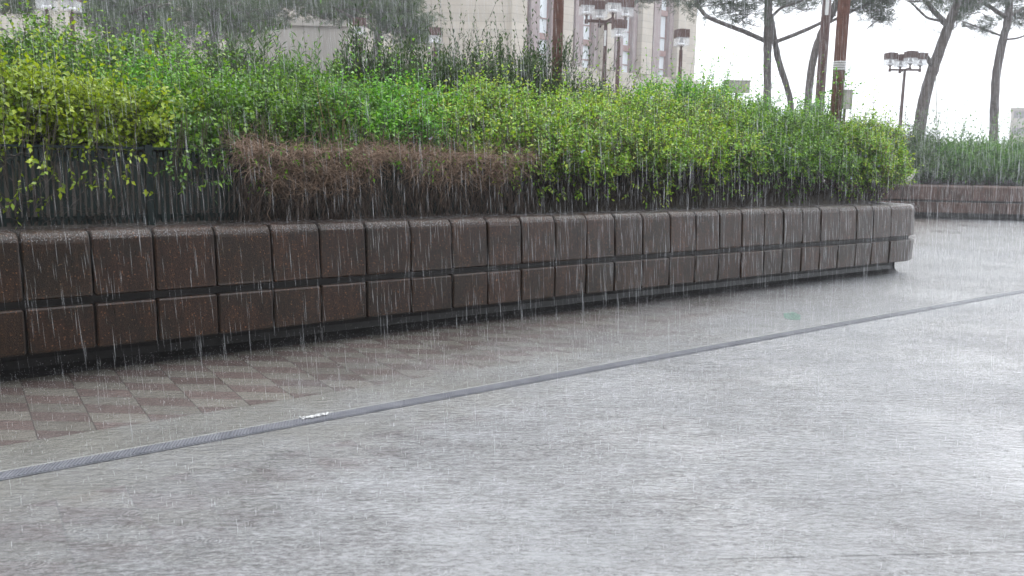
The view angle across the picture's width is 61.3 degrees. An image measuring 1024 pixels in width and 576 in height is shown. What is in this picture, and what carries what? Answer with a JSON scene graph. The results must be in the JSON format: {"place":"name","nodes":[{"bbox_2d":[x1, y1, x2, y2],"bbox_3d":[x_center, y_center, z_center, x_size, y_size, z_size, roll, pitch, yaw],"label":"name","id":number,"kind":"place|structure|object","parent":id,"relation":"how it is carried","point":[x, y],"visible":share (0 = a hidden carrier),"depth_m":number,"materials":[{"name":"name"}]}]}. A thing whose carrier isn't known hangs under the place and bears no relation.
{"place":"outdoors","nodes":[
{"label":"outdoors","id":0,"kind":"place"},
{"bbox_2d":[0,0,419,69],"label":"beige building","id":1,"kind":"structure","parent":0,"point":[20,22],"depth_m":54.22,"materials":[{"name":"concrete"}]},
{"bbox_2d":[234,19,371,78],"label":"building","id":2,"kind":"structure","parent":0,"point":[311,40],"depth_m":42.69,"materials":[{"name":"grey concrete"}]},
{"bbox_2d":[0,218,1023,575],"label":"plaza pavement","id":3,"kind":"structure","parent":0,"point":[600,516],"depth_m":4.21,"materials":[{"name":"grey concrete"}]},
{"bbox_2d":[0,0,77,33],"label":"pine tree","id":4,"kind":"object","parent":3,"relation":"on","point":[32,3],"visible":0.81,"depth_m":22.35,"materials":[{"name":"green plant"}]},
{"bbox_2d":[41,0,56,39],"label":"street lamp","id":5,"kind":"object","parent":3,"relation":"on","point":[46,2],"visible":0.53,"depth_m":20.25,"materials":[{"name":"brown paint"}]},
{"bbox_2d":[64,0,81,51],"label":"street lamp","id":6,"kind":"object","parent":3,"relation":"on","point":[71,8],"visible":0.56,"depth_m":20.27,"materials":[{"name":"brown paint"}]},
{"bbox_2d":[61,0,208,59],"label":"pine tree","id":7,"kind":"object","parent":3,"relation":"on","point":[134,13],"visible":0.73,"depth_m":31.42,"materials":[{"name":"green plant"}]},
{"bbox_2d":[127,0,288,60],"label":"pine tree","id":8,"kind":"object","parent":3,"relation":"on","point":[231,21],"visible":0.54,"depth_m":34.73,"materials":[{"name":"green plant"}]},
{"bbox_2d":[187,0,369,72],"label":"pine tree","id":9,"kind":"object","parent":3,"relation":"on","point":[289,3],"visible":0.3,"depth_m":38.28,"materials":[{"name":"green plant"}]},
{"bbox_2d":[353,17,365,60],"bbox_3d":[-4.141,-4.777,23.562,0.345,5.005,0.345,0,9,-8],"label":"street lamp","id":10,"kind":"object","parent":3,"relation":"on","point":[361,23],"visible":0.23,"depth_m":23.05,"materials":[{"name":"grey metal"}]},
{"bbox_2d":[294,0,447,69],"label":"pine tree","id":11,"kind":"object","parent":3,"relation":"on","point":[377,13],"visible":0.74,"depth_m":35.70,"materials":[{"name":"green plant"}]},
{"bbox_2d":[429,27,441,65],"bbox_3d":[-2.284,-5.077,25.534,0.345,5.080,0.345,0,9,-8],"label":"street lamp","id":12,"kind":"object","parent":3,"relation":"on","point":[433,32],"visible":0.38,"depth_m":25.03,"materials":[{"name":"grey metal"}]},
{"bbox_2d":[0,109,871,230],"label":"planter soil","id":13,"kind":"structure","parent":3,"relation":"on","point":[826,201],"depth_m":6.59,"materials":[{"name":"brown soil"}]},
{"bbox_2d":[0,2,190,95],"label":"leafy shrub","id":14,"kind":"object","parent":13,"relation":"on","point":[54,49],"visible":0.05,"depth_m":6.81,"materials":[{"name":"green plant"}]},
{"bbox_2d":[0,0,220,228],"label":"yellow shrub","id":15,"kind":"object","parent":13,"relation":"on","point":[17,113],"visible":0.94,"depth_m":5.82,"materials":[{"name":"green plant"}]},
{"bbox_2d":[0,0,237,83],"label":"round shrub","id":16,"kind":"object","parent":13,"relation":"on","point":[36,24],"visible":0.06,"depth_m":7.80,"materials":[{"name":"green plant"}]},
{"bbox_2d":[0,105,305,229],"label":"creeper stems","id":17,"kind":"object","parent":13,"relation":"on","point":[79,196],"visible":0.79,"depth_m":5.60,"materials":[{"name":"plant"}]},
{"bbox_2d":[90,2,299,100],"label":"leafy shrub","id":18,"kind":"object","parent":13,"relation":"on","point":[134,74],"visible":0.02,"depth_m":7.17,"materials":[{"name":"green plant"}]},
{"bbox_2d":[110,22,299,202],"bbox_3d":[-2.305,-1.307,6.631,1.444,1.613,1.998,-6,11,-40],"label":"leafy shrub","id":19,"kind":"object","parent":13,"relation":"on","point":[185,130],"visible":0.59,"depth_m":6.38,"materials":[{"name":"green plant"}]},
{"bbox_2d":[150,2,295,82],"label":"oleander shrub","id":20,"kind":"object","parent":13,"relation":"on","point":[233,52],"visible":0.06,"depth_m":8.60,"materials":[{"name":"green plant"}]},
{"bbox_2d":[176,25,393,178],"bbox_3d":[-1.798,-1.387,7.217,1.715,1.616,2.528,-1,9,-14],"label":"flowering shrub","id":21,"kind":"object","parent":13,"relation":"on","point":[295,107],"visible":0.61,"depth_m":6.90,"materials":[{"name":"green plant"}]},
{"bbox_2d":[199,0,384,93],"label":"oleander shrub","id":22,"kind":"object","parent":13,"relation":"on","point":[289,68],"visible":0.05,"depth_m":8.54,"materials":[{"name":"green plant"}]},
{"bbox_2d":[212,122,408,223],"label":"dead shrub","id":23,"kind":"object","parent":13,"relation":"on","point":[376,158],"visible":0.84,"depth_m":6.34,"materials":[{"name":"brown plant"}]},
{"bbox_2d":[296,80,362,165],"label":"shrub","id":24,"kind":"object","parent":13,"relation":"on","point":[332,118],"visible":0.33,"depth_m":6.87,"materials":[{"name":"green plant"}]},
{"bbox_2d":[279,36,481,182],"bbox_3d":[-1.066,-1.467,7.695,2.097,1.659,2.188,-4,10,-31],"label":"flowering shrub","id":25,"kind":"object","parent":13,"relation":"on","point":[393,123],"visible":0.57,"depth_m":7.29,"materials":[{"name":"green plant"}]},
{"bbox_2d":[300,0,499,100],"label":"evergreen shrub","id":26,"kind":"object","parent":13,"relation":"on","point":[387,63],"visible":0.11,"depth_m":8.80,"materials":[{"name":"green plant"}]},
{"bbox_2d":[0,144,811,226],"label":"picket fence","id":27,"kind":"object","parent":13,"relation":"on","point":[149,183],"visible":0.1,"depth_m":5.86,"materials":[{"name":"metal"}]},
{"bbox_2d":[371,127,555,220],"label":"dead shrub","id":28,"kind":"object","parent":13,"relation":"on","point":[401,153],"visible":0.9,"depth_m":7.17,"materials":[{"name":"brown plant"}]},
{"bbox_2d":[381,41,563,182],"bbox_3d":[-0.433,-1.546,8.132,1.899,1.706,2.838,1,9,0],"label":"flowering shrub","id":29,"kind":"object","parent":13,"relation":"on","point":[467,117],"visible":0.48,"depth_m":7.79,"materials":[{"name":"green plant"}]},
{"bbox_2d":[411,0,623,104],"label":"evergreen shrub","id":30,"kind":"object","parent":13,"relation":"on","point":[533,62],"visible":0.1,"depth_m":9.63,"materials":[{"name":"green plant"}]},
{"bbox_2d":[456,46,635,212],"bbox_3d":[0.275,-1.572,8.626,2.121,1.639,2.729,1,9,0],"label":"flowering shrub","id":31,"kind":"object","parent":13,"relation":"on","point":[564,147],"visible":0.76,"depth_m":7.94,"materials":[{"name":"green plant"}]},
{"bbox_2d":[552,0,563,81],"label":"brown post","id":32,"kind":"object","parent":13,"relation":"on","point":[558,10],"visible":0.27,"depth_m":10.21,"materials":[{"name":"brown wood"}]},
{"bbox_2d":[514,23,663,107],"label":"evergreen shrub","id":33,"kind":"object","parent":13,"relation":"on","point":[594,85],"visible":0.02,"depth_m":10.03,"materials":[{"name":"green plant"}]},
{"bbox_2d":[542,59,706,211],"bbox_3d":[1.202,-1.651,9.237,2.789,1.648,1.924,-5,11,-36],"label":"flowering shrub","id":34,"kind":"object","parent":13,"relation":"on","point":[638,144],"visible":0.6,"depth_m":8.63,"materials":[{"name":"green plant"}]},
{"bbox_2d":[580,33,760,118],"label":"evergreen shrub","id":35,"kind":"object","parent":13,"relation":"on","point":[684,87],"visible":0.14,"depth_m":10.73,"materials":[{"name":"green plant"}]},
{"bbox_2d":[601,60,775,209],"bbox_3d":[2.154,-1.738,9.906,2.868,1.658,2.158,-3,10,-26],"label":"flowering shrub","id":36,"kind":"object","parent":13,"relation":"on","point":[707,150],"visible":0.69,"depth_m":9.31,"materials":[{"name":"green plant"}]},
{"bbox_2d":[517,144,898,213],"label":"creeper stems","id":37,"kind":"object","parent":13,"relation":"on","point":[648,192],"visible":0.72,"depth_m":8.95,"materials":[{"name":"brown plant"}]},
{"bbox_2d":[690,61,846,204],"bbox_3d":[3.077,-1.858,10.549,1.856,1.736,3.324,5,9,24],"label":"flowering shrub","id":38,"kind":"object","parent":13,"relation":"on","point":[777,151],"visible":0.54,"depth_m":10.09,"materials":[{"name":"green plant"}]},
{"bbox_2d":[720,45,851,125],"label":"flowering shrub","id":39,"kind":"object","parent":13,"relation":"on","point":[819,110],"visible":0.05,"depth_m":12.05,"materials":[{"name":"green plant"}]},
{"bbox_2d":[826,0,850,187],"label":"brown post","id":40,"kind":"object","parent":13,"relation":"on","point":[843,11],"visible":0.51,"depth_m":11.20,"materials":[{"name":"brown wood"}]},
{"bbox_2d":[832,60,851,75],"bbox_3d":[4.306,-2.866,11.285,0.234,0.210,0.168,1,9,0],"label":"plastic wrap","id":41,"kind":"object","parent":40,"relation":"attached to","point":[847,66],"visible":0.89,"depth_m":11.23,"materials":[{"name":"white plastic"}]},
{"bbox_2d":[820,67,865,129],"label":"climbing sprig","id":42,"kind":"object","parent":40,"relation":"attached to","point":[845,84],"visible":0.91,"depth_m":11.22,"materials":[{"name":"green plant"}]},
{"bbox_2d":[777,93,904,202],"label":"flowering shrub","id":43,"kind":"object","parent":13,"relation":"on","point":[834,160],"visible":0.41,"depth_m":10.59,"materials":[{"name":"green plant"}]},
{"bbox_2d":[829,78,924,203],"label":"flowering shrub","id":44,"kind":"object","parent":13,"relation":"on","point":[898,151],"visible":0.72,"depth_m":11.14,"materials":[{"name":"green plant"}]},
{"bbox_2d":[0,202,914,381],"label":"planter wall","id":45,"kind":"structure","parent":3,"relation":"on","point":[126,316],"depth_m":6.55,"materials":[{"name":"stone"}]},
{"bbox_2d":[0,202,1022,575],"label":"splash drops","id":46,"kind":"object","parent":3,"relation":"on","point":[544,352],"visible":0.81,"depth_m":5.74,"materials":[{"name":"white liquid"}]},
{"bbox_2d":[0,289,1023,480],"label":"drain channel","id":47,"kind":"object","parent":3,"relation":"on","point":[14,473],"visible":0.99,"depth_m":4.91,"materials":[{"name":"metal"}]},
{"bbox_2d":[299,412,328,419],"bbox_3d":[-1.050,0.682,4.615,0.170,0.012,0.052,-5,11,-35],"label":"foam","id":48,"kind":"object","parent":47,"relation":"on","point":[316,415],"visible":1,"depth_m":4.61,"materials":[{"name":"white"}]},
{"bbox_2d":[579,0,633,94],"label":"street lamp","id":49,"kind":"object","parent":3,"relation":"on","point":[603,5],"visible":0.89,"depth_m":24.12,"materials":[{"name":"grey metal"}]},
{"bbox_2d":[611,19,627,92],"bbox_3d":[2.835,-4.680,23.556,0.345,5.090,0.345,0,9,-8],"label":"street lamp","id":50,"kind":"object","parent":3,"relation":"on","point":[622,24],"visible":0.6,"depth_m":23.23,"materials":[{"name":"metal"}]},
{"bbox_2d":[674,28,689,85],"bbox_3d":[4.708,-4.761,24.549,0.345,5.027,0.345,0,9,-8],"label":"street lamp","id":51,"kind":"object","parent":3,"relation":"on","point":[680,34],"visible":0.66,"depth_m":24.18,"materials":[{"name":"metal"}]},
{"bbox_2d":[634,0,835,112],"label":"pine tree","id":52,"kind":"object","parent":3,"relation":"on","point":[769,41],"visible":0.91,"depth_m":29.69,"materials":[{"name":"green plant"}]},
{"bbox_2d":[723,80,750,102],"bbox_3d":[5.554,-3.483,21.706,0.650,3.388,0.150,1,9,0],"label":"sign box","id":53,"kind":"object","parent":3,"relation":"on","point":[741,82],"visible":0.39,"depth_m":21.41,"materials":[{"name":"grey paint"}]},
{"bbox_2d":[784,312,800,319],"bbox_3d":[2.581,0.257,7.946,0.158,0.001,0.464,4,9,16],"label":"ground mark","id":54,"kind":"object","parent":3,"relation":"on","point":[792,315],"visible":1,"depth_m":7.96,"materials":[{"name":"paint"}]},
{"bbox_2d":[597,322,1023,543],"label":"drop rings","id":55,"kind":"object","parent":3,"relation":"on","point":[811,417],"visible":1,"depth_m":4.90,"materials":[{"name":"liquid"}]},
{"bbox_2d":[815,0,830,178],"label":"tree trunk","id":56,"kind":"object","parent":3,"relation":"on","point":[825,27],"visible":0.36,"depth_m":15.94,"materials":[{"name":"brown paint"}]},
{"bbox_2d":[837,89,852,188],"bbox_3d":[7.523,-2.975,19.755,0.300,3.048,0.150,1,9,0],"label":"sign box","id":57,"kind":"object","parent":3,"relation":"on","point":[846,95],"visible":0.39,"depth_m":19.50,"materials":[{"name":"grey paint"}]},
{"bbox_2d":[884,50,928,128],"bbox_3d":[15.437,-6.407,34.382,1.332,5.754,1.332,-6,11,-39],"label":"street lamp","id":58,"kind":"object","parent":3,"relation":"on","point":[905,56],"visible":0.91,"depth_m":34.00,"materials":[{"name":"metal"}]},
{"bbox_2d":[822,175,1022,185],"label":"planter soil","id":59,"kind":"structure","parent":3,"relation":"on","point":[944,183],"depth_m":23.54,"materials":[{"name":"brown soil"}]},
{"bbox_2d":[804,0,902,117],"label":"pine tree","id":60,"kind":"object","parent":59,"relation":"on","point":[815,47],"visible":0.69,"depth_m":27.37,"materials":[{"name":"grey plant"}]},
{"bbox_2d":[864,99,961,184],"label":"shrub","id":61,"kind":"object","parent":59,"relation":"on","point":[917,159],"visible":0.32,"depth_m":23.10,"materials":[{"name":"green plant"}]},
{"bbox_2d":[850,0,979,139],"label":"pine tree","id":62,"kind":"object","parent":59,"relation":"on","point":[932,70],"visible":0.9,"depth_m":27.00,"materials":[{"name":"grey plant"}]},
{"bbox_2d":[935,76,936,127],"bbox_3d":[13.357,-5.808,27.196,0.223,1.716,0.024,1,9,0],"label":"hanging cord","id":63,"kind":"object","parent":62,"relation":"hanging from","point":[936,102],"visible":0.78,"depth_m":27.18,"materials":[{"name":"white"}]},
{"bbox_2d":[907,99,1021,185],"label":"shrub","id":64,"kind":"object","parent":59,"relation":"on","point":[967,161],"visible":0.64,"depth_m":22.98,"materials":[{"name":"green plant"}]},
{"bbox_2d":[921,0,1023,143],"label":"pine tree","id":65,"kind":"object","parent":59,"relation":"on","point":[996,71],"visible":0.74,"depth_m":31.82,"materials":[{"name":"grey plant"}]},
{"bbox_2d":[954,101,1023,185],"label":"shrub","id":66,"kind":"object","parent":59,"relation":"on","point":[1017,153],"visible":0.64,"depth_m":23.03,"materials":[{"name":"green plant"}]},
{"bbox_2d":[836,183,1023,220],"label":"planter wall","id":67,"kind":"structure","parent":3,"relation":"on","point":[927,199],"depth_m":22.62,"materials":[{"name":"red stone"}]},
{"bbox_2d":[905,170,915,185],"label":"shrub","id":68,"kind":"object","parent":67,"relation":"on","point":[910,178],"visible":0.32,"depth_m":22.35,"materials":[{"name":"green plant"}]},
{"bbox_2d":[0,0,1023,455],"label":"rain","id":69,"kind":"object","parent":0,"point":[608,154],"visible":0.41,"depth_m":6.24,"materials":[{"name":"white liquid"}]},
{"bbox_2d":[420,0,698,103],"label":"stone building","id":70,"kind":"structure","parent":0,"point":[646,35],"depth_m":65.23,"materials":[{"name":"stone"}]},
{"bbox_2d":[539,0,547,33],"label":"window","id":71,"kind":"structure","parent":70,"relation":"in","point":[544,8],"depth_m":62.44,"materials":[{"name":"white glass"}]},
{"bbox_2d":[539,33,548,61],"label":"window","id":72,"kind":"structure","parent":70,"relation":"in","point":[541,36],"depth_m":62.61,"materials":[{"name":"white glass"}]},
{"bbox_2d":[582,39,590,67],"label":"window","id":73,"kind":"structure","parent":70,"relation":"in","point":[585,41],"depth_m":65.63,"materials":[{"name":"white glass"}]},
{"bbox_2d":[583,7,590,39],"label":"window","id":74,"kind":"structure","parent":70,"relation":"in","point":[588,25],"depth_m":65.44,"materials":[{"name":"white glass"}]},
{"bbox_2d":[622,45,629,72],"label":"window","id":75,"kind":"structure","parent":70,"relation":"in","point":[625,63],"depth_m":68.60,"materials":[{"name":"white glass"}]},
{"bbox_2d":[623,9,631,45],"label":"window","id":76,"kind":"structure","parent":70,"relation":"in","point":[627,31],"depth_m":68.32,"materials":[{"name":"white glass"}]},
{"bbox_2d":[659,50,665,76],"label":"window","id":77,"kind":"structure","parent":70,"relation":"in","point":[662,53],"depth_m":71.54,"materials":[{"name":"white glass"}]},
{"bbox_2d":[660,10,667,50],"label":"window","id":78,"kind":"structure","parent":70,"relation":"in","point":[664,14],"depth_m":71.14,"materials":[{"name":"white glass"}]},
{"bbox_2d":[662,0,666,10],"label":"window","id":79,"kind":"structure","parent":70,"relation":"in","point":[663,7],"depth_m":70.83,"materials":[{"name":"white glass"}]},
{"bbox_2d":[694,0,1023,144],"label":"sky","id":80,"kind":"structure","parent":0,"point":[720,34],"materials":[{"name":"white"}]},
{"bbox_2d":[1009,108,1023,145],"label":"building","id":81,"kind":"structure","parent":0,"point":[1014,115],"depth_m":117.31,"materials":[{"name":"white concrete"}]}
]}

